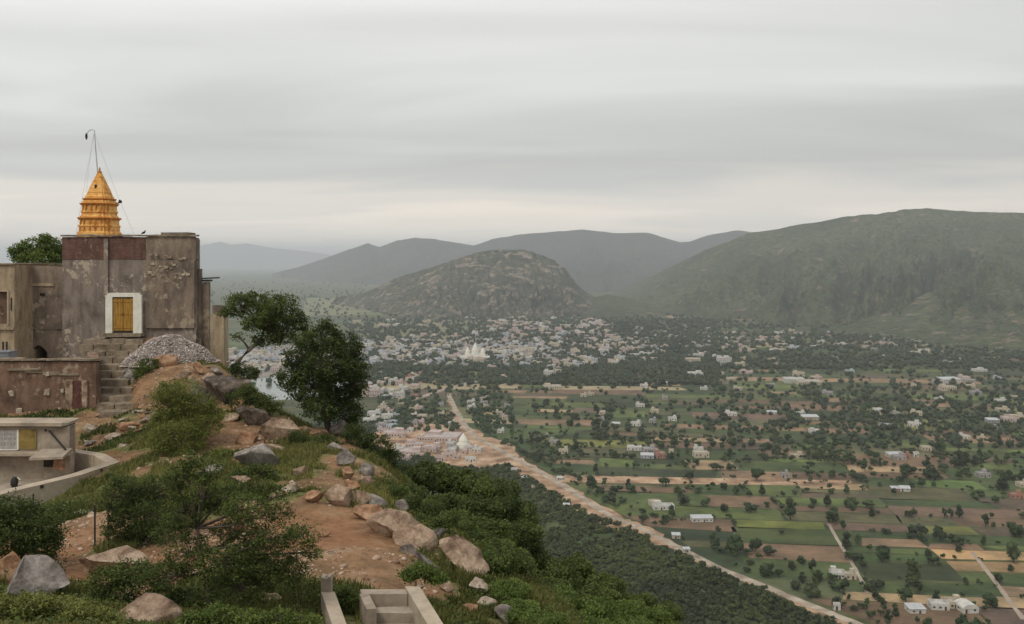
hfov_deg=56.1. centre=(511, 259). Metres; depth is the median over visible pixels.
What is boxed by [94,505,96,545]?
fence post
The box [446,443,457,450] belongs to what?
house
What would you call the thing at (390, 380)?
house
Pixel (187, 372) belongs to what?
boulder
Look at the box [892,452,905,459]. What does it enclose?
house
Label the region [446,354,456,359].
house
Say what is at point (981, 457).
field tree
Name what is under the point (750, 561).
field tree
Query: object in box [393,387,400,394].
house
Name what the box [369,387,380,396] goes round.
house
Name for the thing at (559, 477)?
shed
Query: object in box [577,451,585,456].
field tree
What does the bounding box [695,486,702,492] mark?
field tree
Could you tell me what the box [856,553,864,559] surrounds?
field tree
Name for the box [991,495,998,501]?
field tree
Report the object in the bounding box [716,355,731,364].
house
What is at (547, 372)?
house
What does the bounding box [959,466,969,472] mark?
field tree
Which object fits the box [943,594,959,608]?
house
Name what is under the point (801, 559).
field tree
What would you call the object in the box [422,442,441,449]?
house
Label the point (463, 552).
boulder
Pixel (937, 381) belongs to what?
field tree
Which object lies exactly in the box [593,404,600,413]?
field tree
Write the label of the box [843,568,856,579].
house
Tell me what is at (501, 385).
dry field
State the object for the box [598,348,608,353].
house
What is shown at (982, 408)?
field tree
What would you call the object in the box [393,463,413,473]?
slope bush
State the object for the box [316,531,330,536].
rock
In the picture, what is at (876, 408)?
house
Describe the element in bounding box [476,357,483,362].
house
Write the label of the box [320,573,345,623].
stone parapet
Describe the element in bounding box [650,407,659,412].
house
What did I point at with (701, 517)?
shed
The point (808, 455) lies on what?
field tree
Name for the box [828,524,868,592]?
field track
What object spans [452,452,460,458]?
house
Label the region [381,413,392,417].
house
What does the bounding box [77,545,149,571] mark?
boulder
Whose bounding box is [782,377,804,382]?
house
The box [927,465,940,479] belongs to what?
field tree
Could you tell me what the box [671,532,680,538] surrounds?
shed
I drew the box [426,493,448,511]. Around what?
slope bush
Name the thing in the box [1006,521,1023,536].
field tree
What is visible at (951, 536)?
field tree
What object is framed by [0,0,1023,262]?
sky
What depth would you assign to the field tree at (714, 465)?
820.12 m
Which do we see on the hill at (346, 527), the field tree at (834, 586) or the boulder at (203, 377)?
the boulder at (203, 377)
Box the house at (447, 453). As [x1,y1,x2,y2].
[442,449,454,456]
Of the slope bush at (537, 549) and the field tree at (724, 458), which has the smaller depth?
the slope bush at (537, 549)
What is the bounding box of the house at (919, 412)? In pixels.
[910,409,921,415]
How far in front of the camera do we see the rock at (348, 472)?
35.82 m
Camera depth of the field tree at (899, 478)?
777.51 m
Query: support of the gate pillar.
on the hill at (346, 527)
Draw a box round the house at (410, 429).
[407,427,413,432]
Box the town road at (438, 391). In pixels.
[396,381,476,403]
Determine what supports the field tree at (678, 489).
on the plain ground at (240, 278)
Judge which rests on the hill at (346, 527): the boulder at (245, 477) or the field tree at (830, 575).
the boulder at (245, 477)
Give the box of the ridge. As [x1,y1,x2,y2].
[272,230,750,291]
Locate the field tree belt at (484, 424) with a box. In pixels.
[235,315,1023,432]
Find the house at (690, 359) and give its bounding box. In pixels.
[685,357,700,362]
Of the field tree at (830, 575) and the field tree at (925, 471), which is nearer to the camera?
the field tree at (830, 575)
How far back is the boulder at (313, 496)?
32.08 m
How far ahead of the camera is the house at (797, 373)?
1484.44 m
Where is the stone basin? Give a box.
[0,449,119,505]
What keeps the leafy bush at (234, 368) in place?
on the hill at (346, 527)
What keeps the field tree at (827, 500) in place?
on the plain ground at (240, 278)
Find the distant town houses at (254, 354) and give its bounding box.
[228,316,1017,462]
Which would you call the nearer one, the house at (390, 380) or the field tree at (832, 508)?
the field tree at (832, 508)
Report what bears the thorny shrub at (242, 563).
on the hill at (346, 527)
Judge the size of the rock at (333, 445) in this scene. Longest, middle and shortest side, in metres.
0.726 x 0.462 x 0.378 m
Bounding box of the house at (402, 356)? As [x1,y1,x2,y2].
[396,354,404,358]
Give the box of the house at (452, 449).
[447,447,456,451]
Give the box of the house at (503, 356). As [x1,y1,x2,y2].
[497,354,505,358]
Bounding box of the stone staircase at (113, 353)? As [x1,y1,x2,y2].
[78,337,146,418]
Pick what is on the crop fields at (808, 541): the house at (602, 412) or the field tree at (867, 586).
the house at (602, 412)
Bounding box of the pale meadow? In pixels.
[304,298,493,338]
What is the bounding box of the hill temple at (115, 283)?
[60,167,219,360]
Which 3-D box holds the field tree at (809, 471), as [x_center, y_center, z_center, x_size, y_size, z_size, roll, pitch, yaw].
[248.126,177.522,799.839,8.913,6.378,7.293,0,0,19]
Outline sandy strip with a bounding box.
[560,475,852,485]
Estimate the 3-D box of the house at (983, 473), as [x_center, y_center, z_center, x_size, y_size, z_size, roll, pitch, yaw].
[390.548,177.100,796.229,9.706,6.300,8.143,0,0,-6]
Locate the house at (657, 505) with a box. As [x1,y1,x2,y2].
[652,500,674,509]
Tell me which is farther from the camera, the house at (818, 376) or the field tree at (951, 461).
the house at (818, 376)
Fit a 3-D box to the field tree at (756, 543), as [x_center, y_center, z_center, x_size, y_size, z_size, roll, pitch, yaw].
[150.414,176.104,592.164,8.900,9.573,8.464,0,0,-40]
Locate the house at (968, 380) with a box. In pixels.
[962,378,975,381]
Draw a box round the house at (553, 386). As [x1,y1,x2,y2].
[543,383,560,389]
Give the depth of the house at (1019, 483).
763.35 m
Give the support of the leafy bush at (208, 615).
on the hill at (346, 527)
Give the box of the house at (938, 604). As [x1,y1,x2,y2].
[927,598,949,610]
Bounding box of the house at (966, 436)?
[959,432,969,438]
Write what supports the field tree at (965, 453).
on the plain ground at (240, 278)
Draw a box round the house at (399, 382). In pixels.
[395,379,403,384]
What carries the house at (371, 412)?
on the plain ground at (240, 278)
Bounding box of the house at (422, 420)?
[418,418,424,423]
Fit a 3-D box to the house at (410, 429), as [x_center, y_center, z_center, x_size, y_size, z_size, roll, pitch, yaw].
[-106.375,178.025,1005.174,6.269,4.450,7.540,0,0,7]
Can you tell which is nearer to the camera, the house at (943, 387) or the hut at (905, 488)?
the hut at (905, 488)
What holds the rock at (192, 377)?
on the hill at (346, 527)
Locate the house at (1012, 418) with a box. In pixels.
[1000,414,1018,422]
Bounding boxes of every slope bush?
[388,484,410,499]
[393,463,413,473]
[402,494,422,511]
[403,482,429,499]
[405,459,439,494]
[420,501,445,517]
[424,492,462,511]
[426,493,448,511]
[429,462,468,494]
[433,510,460,531]
[445,467,479,497]
[448,507,481,525]
[451,494,480,512]
[455,520,475,536]
[461,493,505,520]
[464,527,495,541]
[467,477,512,501]
[471,470,492,481]
[473,515,511,539]
[479,537,516,553]
[482,549,493,561]
[486,548,522,577]
[488,495,523,522]
[488,577,531,599]
[488,593,509,602]
[495,478,521,499]
[501,597,540,623]
[504,529,520,543]
[505,520,531,547]
[513,548,535,572]
[515,517,545,552]
[516,608,553,623]
[519,500,540,524]
[528,541,546,556]
[532,551,553,573]
[533,568,543,578]
[539,558,582,590]
[540,610,569,623]
[544,575,570,588]
[556,583,582,609]
[557,551,595,589]
[576,570,599,589]
[576,582,621,606]
[577,594,619,622]
[579,610,602,623]
[585,570,628,595]
[597,617,634,623]
[611,598,656,622]
[614,591,628,599]
[618,591,657,608]
[628,615,652,623]
[644,604,674,623]
[657,599,685,622]
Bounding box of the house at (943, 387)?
[938,384,956,390]
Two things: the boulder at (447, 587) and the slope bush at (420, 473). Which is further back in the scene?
the slope bush at (420, 473)
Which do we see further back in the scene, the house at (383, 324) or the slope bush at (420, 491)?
the house at (383, 324)
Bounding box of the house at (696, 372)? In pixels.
[687,370,702,374]
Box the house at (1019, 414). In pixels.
[1015,412,1023,417]
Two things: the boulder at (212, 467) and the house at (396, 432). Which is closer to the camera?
the boulder at (212, 467)
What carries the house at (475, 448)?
on the sandy ground at (484, 459)
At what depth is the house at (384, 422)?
1033.63 m
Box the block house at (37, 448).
[0,418,78,481]
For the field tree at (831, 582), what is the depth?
528.42 m
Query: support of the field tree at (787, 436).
on the plain ground at (240, 278)
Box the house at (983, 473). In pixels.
[975,469,990,477]
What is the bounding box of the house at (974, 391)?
[969,389,981,394]
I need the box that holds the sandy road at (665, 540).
[446,393,862,623]
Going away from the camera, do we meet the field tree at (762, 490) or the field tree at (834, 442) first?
the field tree at (762, 490)
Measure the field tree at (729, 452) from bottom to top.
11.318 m
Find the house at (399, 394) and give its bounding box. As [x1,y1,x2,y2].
[394,390,404,397]
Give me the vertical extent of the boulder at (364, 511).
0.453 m
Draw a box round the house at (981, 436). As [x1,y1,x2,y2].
[976,434,985,440]
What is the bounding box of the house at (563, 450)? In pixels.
[558,446,567,453]
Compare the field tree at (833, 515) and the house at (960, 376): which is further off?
the house at (960, 376)
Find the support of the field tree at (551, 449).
on the plain ground at (240, 278)
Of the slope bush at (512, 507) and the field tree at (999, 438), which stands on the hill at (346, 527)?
the slope bush at (512, 507)
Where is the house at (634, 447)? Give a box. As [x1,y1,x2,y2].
[627,444,641,450]
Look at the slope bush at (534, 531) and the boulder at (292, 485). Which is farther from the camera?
the slope bush at (534, 531)
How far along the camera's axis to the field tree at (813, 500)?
705.50 m
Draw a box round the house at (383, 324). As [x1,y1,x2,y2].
[377,323,390,327]
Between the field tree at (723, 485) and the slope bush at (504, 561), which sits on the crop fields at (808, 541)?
the field tree at (723, 485)
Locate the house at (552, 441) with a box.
[549,437,558,444]
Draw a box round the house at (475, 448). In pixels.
[471,445,483,451]
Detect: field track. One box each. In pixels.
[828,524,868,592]
[970,552,1023,619]
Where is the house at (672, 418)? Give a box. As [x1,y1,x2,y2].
[668,415,676,420]
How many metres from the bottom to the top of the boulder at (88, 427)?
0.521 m
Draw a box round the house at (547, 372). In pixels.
[544,369,553,375]
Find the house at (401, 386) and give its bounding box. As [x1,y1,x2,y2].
[397,384,408,389]
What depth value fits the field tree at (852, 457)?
849.88 m
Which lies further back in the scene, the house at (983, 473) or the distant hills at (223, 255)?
the distant hills at (223, 255)
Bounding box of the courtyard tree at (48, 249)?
[6,232,61,264]
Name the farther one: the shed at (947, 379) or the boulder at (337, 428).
the shed at (947, 379)
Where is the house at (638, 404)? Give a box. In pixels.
[636,402,644,406]
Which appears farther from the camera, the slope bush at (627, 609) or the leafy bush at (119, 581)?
the slope bush at (627, 609)
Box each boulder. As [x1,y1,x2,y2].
[0,551,20,582]
[6,554,70,595]
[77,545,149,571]
[82,423,99,432]
[104,432,119,439]
[116,422,138,430]
[116,592,182,622]
[151,355,177,367]
[164,547,186,570]
[174,369,191,379]
[190,383,209,404]
[194,373,215,390]
[201,465,222,473]
[203,375,250,404]
[218,525,244,533]
[224,413,239,421]
[231,475,250,483]
[232,397,249,408]
[233,443,279,466]
[235,431,258,444]
[236,406,270,425]
[259,418,299,440]
[260,592,285,600]
[267,444,285,452]
[277,506,291,514]
[282,482,297,492]
[303,490,322,502]
[309,427,328,435]
[324,484,353,506]
[329,420,347,435]
[336,448,356,465]
[352,504,382,520]
[353,490,369,504]
[357,476,374,483]
[359,462,374,475]
[365,508,419,537]
[367,493,387,507]
[392,523,437,552]
[395,499,409,510]
[399,543,416,555]
[415,551,438,568]
[433,528,446,538]
[439,534,489,577]
[439,582,453,591]
[463,603,477,610]
[469,576,489,592]
[476,596,496,605]
[494,604,511,622]
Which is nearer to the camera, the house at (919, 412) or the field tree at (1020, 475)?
the field tree at (1020, 475)
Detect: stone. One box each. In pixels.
[83,440,95,445]
[361,575,369,580]
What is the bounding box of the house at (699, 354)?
[693,352,703,355]
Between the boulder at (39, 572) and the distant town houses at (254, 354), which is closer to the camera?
the boulder at (39, 572)
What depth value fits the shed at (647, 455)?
870.51 m
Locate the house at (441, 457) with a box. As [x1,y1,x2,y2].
[435,453,444,460]
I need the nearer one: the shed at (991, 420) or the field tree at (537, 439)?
the field tree at (537, 439)
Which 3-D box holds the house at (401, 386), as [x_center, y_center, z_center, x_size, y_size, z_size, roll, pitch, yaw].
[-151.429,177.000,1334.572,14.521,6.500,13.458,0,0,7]
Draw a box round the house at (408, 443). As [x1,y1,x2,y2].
[405,439,422,447]
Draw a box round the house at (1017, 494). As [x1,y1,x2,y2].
[1008,490,1023,498]
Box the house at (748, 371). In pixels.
[739,369,752,373]
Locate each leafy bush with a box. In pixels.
[0,487,76,570]
[0,590,129,623]
[79,555,206,611]
[103,438,129,447]
[129,357,159,380]
[175,600,327,623]
[208,445,236,457]
[223,382,286,414]
[225,360,261,380]
[225,461,284,482]
[283,429,345,445]
[333,582,359,612]
[340,422,407,468]
[395,559,450,586]
[414,513,436,522]
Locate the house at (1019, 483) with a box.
[1015,479,1023,486]
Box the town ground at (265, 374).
[234,319,626,377]
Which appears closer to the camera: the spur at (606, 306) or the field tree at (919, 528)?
the field tree at (919, 528)
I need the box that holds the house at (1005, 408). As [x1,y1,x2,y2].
[995,406,1009,411]
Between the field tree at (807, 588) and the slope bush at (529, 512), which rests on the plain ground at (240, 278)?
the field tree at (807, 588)
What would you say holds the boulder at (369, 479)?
on the hill at (346, 527)
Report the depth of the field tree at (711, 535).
617.32 m
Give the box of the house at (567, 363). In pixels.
[564,361,574,366]
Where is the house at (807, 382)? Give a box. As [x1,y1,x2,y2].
[795,379,822,384]
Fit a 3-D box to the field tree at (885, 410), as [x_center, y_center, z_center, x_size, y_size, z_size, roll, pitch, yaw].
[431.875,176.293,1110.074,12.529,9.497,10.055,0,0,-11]
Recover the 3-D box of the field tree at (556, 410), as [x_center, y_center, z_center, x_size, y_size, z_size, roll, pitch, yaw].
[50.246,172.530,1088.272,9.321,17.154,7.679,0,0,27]
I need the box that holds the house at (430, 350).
[425,348,433,354]
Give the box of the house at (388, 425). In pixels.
[386,423,397,428]
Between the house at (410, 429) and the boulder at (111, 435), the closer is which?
the boulder at (111, 435)
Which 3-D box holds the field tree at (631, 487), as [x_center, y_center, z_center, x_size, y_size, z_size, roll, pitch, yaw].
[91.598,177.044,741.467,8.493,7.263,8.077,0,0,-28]
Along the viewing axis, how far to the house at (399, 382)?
1376.62 m
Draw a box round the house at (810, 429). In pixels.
[808,427,818,433]
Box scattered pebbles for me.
[8,364,449,599]
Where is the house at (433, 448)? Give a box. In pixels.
[426,445,437,451]
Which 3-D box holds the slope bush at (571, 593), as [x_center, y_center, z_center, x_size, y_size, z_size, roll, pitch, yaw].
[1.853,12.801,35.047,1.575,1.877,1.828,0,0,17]
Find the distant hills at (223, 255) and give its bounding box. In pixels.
[200,242,331,267]
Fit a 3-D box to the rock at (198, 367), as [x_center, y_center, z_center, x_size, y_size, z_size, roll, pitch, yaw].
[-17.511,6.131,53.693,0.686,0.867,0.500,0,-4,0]
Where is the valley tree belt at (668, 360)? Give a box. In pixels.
[210,279,1023,447]
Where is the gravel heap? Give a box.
[118,334,239,382]
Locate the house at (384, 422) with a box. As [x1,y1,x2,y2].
[376,420,388,426]
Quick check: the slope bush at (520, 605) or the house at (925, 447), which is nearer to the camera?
the slope bush at (520, 605)
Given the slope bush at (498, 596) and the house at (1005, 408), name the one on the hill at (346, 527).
the slope bush at (498, 596)
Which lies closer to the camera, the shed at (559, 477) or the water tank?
the water tank
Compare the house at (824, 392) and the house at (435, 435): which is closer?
the house at (435, 435)
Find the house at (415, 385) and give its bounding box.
[410,383,420,387]
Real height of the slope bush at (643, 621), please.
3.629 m
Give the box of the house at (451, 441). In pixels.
[446,439,455,445]
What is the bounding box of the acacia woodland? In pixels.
[302,407,851,623]
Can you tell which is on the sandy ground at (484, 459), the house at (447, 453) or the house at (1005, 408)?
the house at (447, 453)
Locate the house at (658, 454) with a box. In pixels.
[654,449,665,458]
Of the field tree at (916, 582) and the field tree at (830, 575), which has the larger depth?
the field tree at (830, 575)
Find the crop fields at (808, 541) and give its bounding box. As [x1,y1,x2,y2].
[250,317,1023,623]
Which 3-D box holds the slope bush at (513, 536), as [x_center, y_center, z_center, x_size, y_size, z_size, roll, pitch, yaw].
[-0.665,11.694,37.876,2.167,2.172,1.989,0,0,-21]
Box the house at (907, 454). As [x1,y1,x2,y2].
[904,451,910,457]
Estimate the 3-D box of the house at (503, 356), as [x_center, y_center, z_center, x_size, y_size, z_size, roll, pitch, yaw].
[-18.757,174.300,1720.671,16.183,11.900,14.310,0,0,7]
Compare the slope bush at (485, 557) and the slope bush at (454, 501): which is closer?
the slope bush at (485, 557)
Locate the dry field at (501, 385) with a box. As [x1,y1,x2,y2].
[386,383,685,423]
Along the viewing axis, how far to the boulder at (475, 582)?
24.98 m
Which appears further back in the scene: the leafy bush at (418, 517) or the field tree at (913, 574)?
the field tree at (913, 574)
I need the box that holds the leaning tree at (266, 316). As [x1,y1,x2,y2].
[214,288,314,377]
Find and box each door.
[113,298,122,330]
[123,298,132,330]
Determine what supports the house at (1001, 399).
on the crop fields at (808, 541)
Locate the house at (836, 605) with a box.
[833,602,840,609]
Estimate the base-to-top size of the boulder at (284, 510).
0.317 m
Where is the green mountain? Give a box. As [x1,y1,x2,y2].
[613,208,1023,330]
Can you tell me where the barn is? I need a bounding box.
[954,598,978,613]
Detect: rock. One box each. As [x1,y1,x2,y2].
[187,376,196,388]
[193,362,203,374]
[210,366,222,374]
[293,466,306,474]
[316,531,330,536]
[327,442,343,449]
[342,466,353,478]
[344,480,360,489]
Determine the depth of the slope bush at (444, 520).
30.10 m
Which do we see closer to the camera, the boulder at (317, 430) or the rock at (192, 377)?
the boulder at (317, 430)
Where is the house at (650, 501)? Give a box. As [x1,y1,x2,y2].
[648,499,659,505]
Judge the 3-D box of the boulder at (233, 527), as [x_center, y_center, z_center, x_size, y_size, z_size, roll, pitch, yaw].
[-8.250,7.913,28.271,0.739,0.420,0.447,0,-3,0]
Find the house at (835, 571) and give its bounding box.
[829,565,845,578]
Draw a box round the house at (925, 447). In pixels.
[919,445,931,450]
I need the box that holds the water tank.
[0,350,17,357]
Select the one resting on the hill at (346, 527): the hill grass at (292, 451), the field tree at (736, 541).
the hill grass at (292, 451)
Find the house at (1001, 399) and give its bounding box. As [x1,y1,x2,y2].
[994,397,1006,401]
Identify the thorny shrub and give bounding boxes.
[95,468,195,548]
[139,447,326,607]
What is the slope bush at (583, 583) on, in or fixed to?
on the hill at (346, 527)
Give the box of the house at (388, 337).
[386,335,394,340]
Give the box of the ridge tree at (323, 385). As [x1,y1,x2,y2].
[271,315,374,433]
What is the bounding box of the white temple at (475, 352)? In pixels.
[460,343,489,360]
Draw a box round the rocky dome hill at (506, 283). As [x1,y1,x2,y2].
[330,249,593,319]
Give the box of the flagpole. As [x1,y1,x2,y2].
[76,129,132,231]
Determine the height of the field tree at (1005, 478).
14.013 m
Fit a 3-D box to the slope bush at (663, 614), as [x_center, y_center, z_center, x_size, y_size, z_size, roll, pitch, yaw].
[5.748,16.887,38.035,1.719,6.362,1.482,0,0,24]
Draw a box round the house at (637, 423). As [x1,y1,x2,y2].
[630,420,641,425]
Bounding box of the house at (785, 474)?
[780,469,788,477]
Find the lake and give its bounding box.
[250,374,347,400]
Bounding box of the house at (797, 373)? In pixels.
[792,370,804,375]
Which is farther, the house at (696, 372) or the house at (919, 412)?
the house at (696, 372)
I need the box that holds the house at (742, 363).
[735,361,744,366]
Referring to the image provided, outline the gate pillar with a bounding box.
[210,305,228,365]
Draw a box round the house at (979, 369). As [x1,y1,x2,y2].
[970,367,987,371]
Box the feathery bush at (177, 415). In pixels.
[142,374,235,455]
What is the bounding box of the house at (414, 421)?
[409,419,417,424]
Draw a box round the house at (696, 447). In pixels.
[693,444,703,449]
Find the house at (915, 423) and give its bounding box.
[907,420,921,426]
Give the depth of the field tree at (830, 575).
538.97 m
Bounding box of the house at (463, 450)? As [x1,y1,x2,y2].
[460,448,467,453]
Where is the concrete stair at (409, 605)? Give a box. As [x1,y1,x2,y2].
[360,586,442,623]
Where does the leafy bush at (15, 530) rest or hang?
on the hill at (346, 527)
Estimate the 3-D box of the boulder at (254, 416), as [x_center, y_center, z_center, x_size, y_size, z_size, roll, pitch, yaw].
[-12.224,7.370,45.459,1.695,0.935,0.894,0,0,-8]
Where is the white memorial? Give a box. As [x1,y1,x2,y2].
[456,433,469,449]
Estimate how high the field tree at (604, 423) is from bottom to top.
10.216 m
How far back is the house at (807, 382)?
1380.67 m
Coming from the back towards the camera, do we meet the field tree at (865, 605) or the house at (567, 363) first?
the house at (567, 363)
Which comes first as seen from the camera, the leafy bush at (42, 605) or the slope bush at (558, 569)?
the leafy bush at (42, 605)
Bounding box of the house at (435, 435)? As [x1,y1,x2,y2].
[422,429,462,442]
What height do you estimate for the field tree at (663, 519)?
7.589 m
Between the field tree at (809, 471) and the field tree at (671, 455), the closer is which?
the field tree at (809, 471)
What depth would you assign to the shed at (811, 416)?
1080.50 m
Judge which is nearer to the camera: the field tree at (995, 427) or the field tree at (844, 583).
the field tree at (844, 583)
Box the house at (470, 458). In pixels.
[465,456,475,461]
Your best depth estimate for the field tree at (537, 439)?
941.94 m
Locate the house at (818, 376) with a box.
[810,374,821,379]
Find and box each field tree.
[510,414,515,423]
[518,434,523,442]
[529,433,533,442]
[531,403,538,408]
[534,436,541,442]
[537,452,543,458]
[542,398,549,405]
[549,446,555,452]
[552,405,560,418]
[566,419,572,425]
[567,412,576,418]
[572,413,579,420]
[573,440,578,450]
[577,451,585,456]
[586,474,596,487]
[591,418,602,424]
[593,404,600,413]
[593,463,598,471]
[596,428,602,433]
[601,420,609,426]
[603,432,610,439]
[605,400,611,406]
[607,494,616,503]
[608,406,615,411]
[608,449,616,457]
[626,484,635,492]
[628,453,635,457]
[638,434,646,440]
[639,514,646,521]
[643,431,652,435]
[645,438,650,445]
[658,477,669,486]
[659,378,665,385]
[661,514,666,522]
[667,452,674,459]
[669,434,678,444]
[669,504,675,516]
[673,485,683,499]
[679,495,690,504]
[685,470,693,479]
[692,459,699,464]
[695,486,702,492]
[696,397,704,404]
[708,463,721,469]
[709,532,715,538]
[711,538,719,545]
[716,547,726,552]
[719,456,729,459]
[720,482,727,488]
[720,503,728,511]
[722,416,731,421]
[725,447,731,458]
[726,533,744,553]
[728,437,737,445]
[731,546,736,556]
[743,502,756,511]
[743,566,750,572]
[744,548,753,553]
[746,559,754,564]
[748,538,762,551]
[751,468,765,480]
[758,484,765,495]
[758,562,774,576]
[763,547,776,554]
[766,443,772,449]
[771,442,780,456]
[775,568,782,576]
[783,402,790,408]
[783,496,795,519]
[784,434,791,438]
[788,560,796,569]
[791,583,799,588]
[796,555,806,563]
[799,572,804,581]
[803,584,811,592]
[805,461,815,465]
[805,470,814,474]
[806,450,810,458]
[807,558,816,571]
[809,498,817,503]
[810,587,821,596]
[811,571,818,583]
[816,570,823,581]
[823,494,831,506]
[825,509,838,522]
[827,444,834,456]
[827,580,835,585]
[828,469,836,477]
[828,488,834,493]
[828,573,838,579]
[829,506,837,511]
[830,584,840,590]
[831,596,841,603]
[832,436,837,446]
[839,457,848,463]
[839,577,849,591]
[840,519,846,528]
[841,531,851,549]
[843,484,849,492]
[844,551,851,558]
[847,501,856,507]
[848,470,855,478]
[848,604,858,610]
[849,455,856,461]
[851,552,857,560]
[854,473,867,481]
[854,534,860,544]
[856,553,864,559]
[857,602,867,608]
[859,394,870,400]
[859,561,866,565]
[861,461,867,468]
[862,500,874,507]
[862,583,872,590]
[867,579,881,589]
[868,507,875,516]
[869,457,877,465]
[871,590,879,597]
[872,451,879,458]
[875,545,883,549]
[875,548,890,561]
[877,456,882,465]
[877,596,884,607]
[880,408,889,412]
[880,442,887,449]
[880,528,890,533]
[883,545,889,551]
[883,609,891,619]
[891,603,899,616]
[896,475,903,481]
[896,587,912,601]
[899,388,907,395]
[901,470,908,477]
[904,463,910,474]
[904,510,913,516]
[905,558,921,584]
[907,523,928,537]
[912,578,923,593]
[921,460,929,465]
[921,617,932,623]
[922,469,928,476]
[924,548,932,562]
[926,556,939,564]
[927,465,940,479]
[931,450,940,456]
[931,589,939,598]
[932,525,946,540]
[933,441,945,448]
[934,378,941,385]
[938,463,948,468]
[942,508,947,517]
[947,508,953,517]
[947,533,956,542]
[948,378,956,384]
[948,456,956,466]
[953,449,964,465]
[953,536,964,545]
[955,504,963,517]
[955,544,962,551]
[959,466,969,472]
[962,451,969,456]
[964,456,970,464]
[970,455,976,466]
[976,405,986,412]
[976,454,990,461]
[977,447,983,455]
[978,489,984,496]
[979,535,985,545]
[981,513,989,526]
[982,592,998,600]
[986,596,998,607]
[987,390,994,397]
[988,425,997,429]
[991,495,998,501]
[993,454,998,464]
[993,573,1002,581]
[995,433,1001,445]
[996,477,1005,490]
[999,471,1009,477]
[999,474,1009,489]
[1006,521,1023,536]
[1006,540,1021,562]
[1007,564,1014,570]
[1009,473,1016,479]
[1010,382,1016,390]
[1016,468,1023,479]
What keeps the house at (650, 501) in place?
on the plain ground at (240, 278)
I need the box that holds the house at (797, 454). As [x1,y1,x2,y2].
[789,451,803,457]
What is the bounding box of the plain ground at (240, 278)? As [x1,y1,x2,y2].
[200,268,1023,623]
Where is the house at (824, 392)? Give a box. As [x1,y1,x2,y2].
[822,389,832,394]
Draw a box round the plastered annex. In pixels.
[0,263,61,360]
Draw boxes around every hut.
[766,410,776,413]
[898,485,910,491]
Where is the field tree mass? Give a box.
[481,425,1023,623]
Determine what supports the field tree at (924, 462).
on the plain ground at (240, 278)
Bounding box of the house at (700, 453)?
[692,450,708,457]
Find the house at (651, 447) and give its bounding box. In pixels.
[642,444,655,451]
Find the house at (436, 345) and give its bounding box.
[431,343,440,346]
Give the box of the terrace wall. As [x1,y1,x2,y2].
[0,352,102,413]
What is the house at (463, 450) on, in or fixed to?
on the sandy ground at (484, 459)
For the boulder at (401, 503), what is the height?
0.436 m
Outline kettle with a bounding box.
[10,477,20,486]
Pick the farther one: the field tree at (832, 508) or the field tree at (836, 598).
the field tree at (832, 508)
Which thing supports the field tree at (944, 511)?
on the plain ground at (240, 278)
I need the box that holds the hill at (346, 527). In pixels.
[0,336,530,623]
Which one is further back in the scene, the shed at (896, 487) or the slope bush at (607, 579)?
the shed at (896, 487)
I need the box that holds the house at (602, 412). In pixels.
[599,410,605,414]
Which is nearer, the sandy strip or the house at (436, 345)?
the sandy strip
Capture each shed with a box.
[556,476,563,479]
[640,452,653,458]
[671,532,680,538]
[682,546,689,551]
[690,514,712,521]
[800,414,818,419]
[885,451,900,457]
[890,486,899,490]
[904,603,926,613]
[937,376,961,382]
[984,417,999,422]
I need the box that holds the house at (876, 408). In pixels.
[872,407,882,411]
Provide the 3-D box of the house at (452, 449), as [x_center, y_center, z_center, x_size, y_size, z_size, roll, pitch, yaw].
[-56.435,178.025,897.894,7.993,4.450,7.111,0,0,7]
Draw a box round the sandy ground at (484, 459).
[374,423,518,467]
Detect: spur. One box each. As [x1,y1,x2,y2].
[571,294,673,320]
[820,257,1023,353]
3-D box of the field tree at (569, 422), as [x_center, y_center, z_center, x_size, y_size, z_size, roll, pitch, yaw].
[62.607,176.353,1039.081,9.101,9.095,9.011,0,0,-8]
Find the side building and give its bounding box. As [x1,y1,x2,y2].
[32,266,62,360]
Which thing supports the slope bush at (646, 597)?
on the hill at (346, 527)
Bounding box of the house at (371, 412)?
[367,409,380,415]
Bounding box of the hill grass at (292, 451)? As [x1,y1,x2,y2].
[0,359,585,623]
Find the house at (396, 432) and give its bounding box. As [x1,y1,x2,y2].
[383,428,405,437]
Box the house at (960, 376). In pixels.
[957,374,970,378]
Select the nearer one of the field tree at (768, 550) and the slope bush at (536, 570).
the slope bush at (536, 570)
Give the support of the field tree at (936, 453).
on the plain ground at (240, 278)
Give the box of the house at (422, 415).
[417,414,427,417]
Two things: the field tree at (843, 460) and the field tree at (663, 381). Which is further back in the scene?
the field tree at (663, 381)
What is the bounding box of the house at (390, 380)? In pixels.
[388,377,397,383]
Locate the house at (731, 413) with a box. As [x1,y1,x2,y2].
[725,410,736,415]

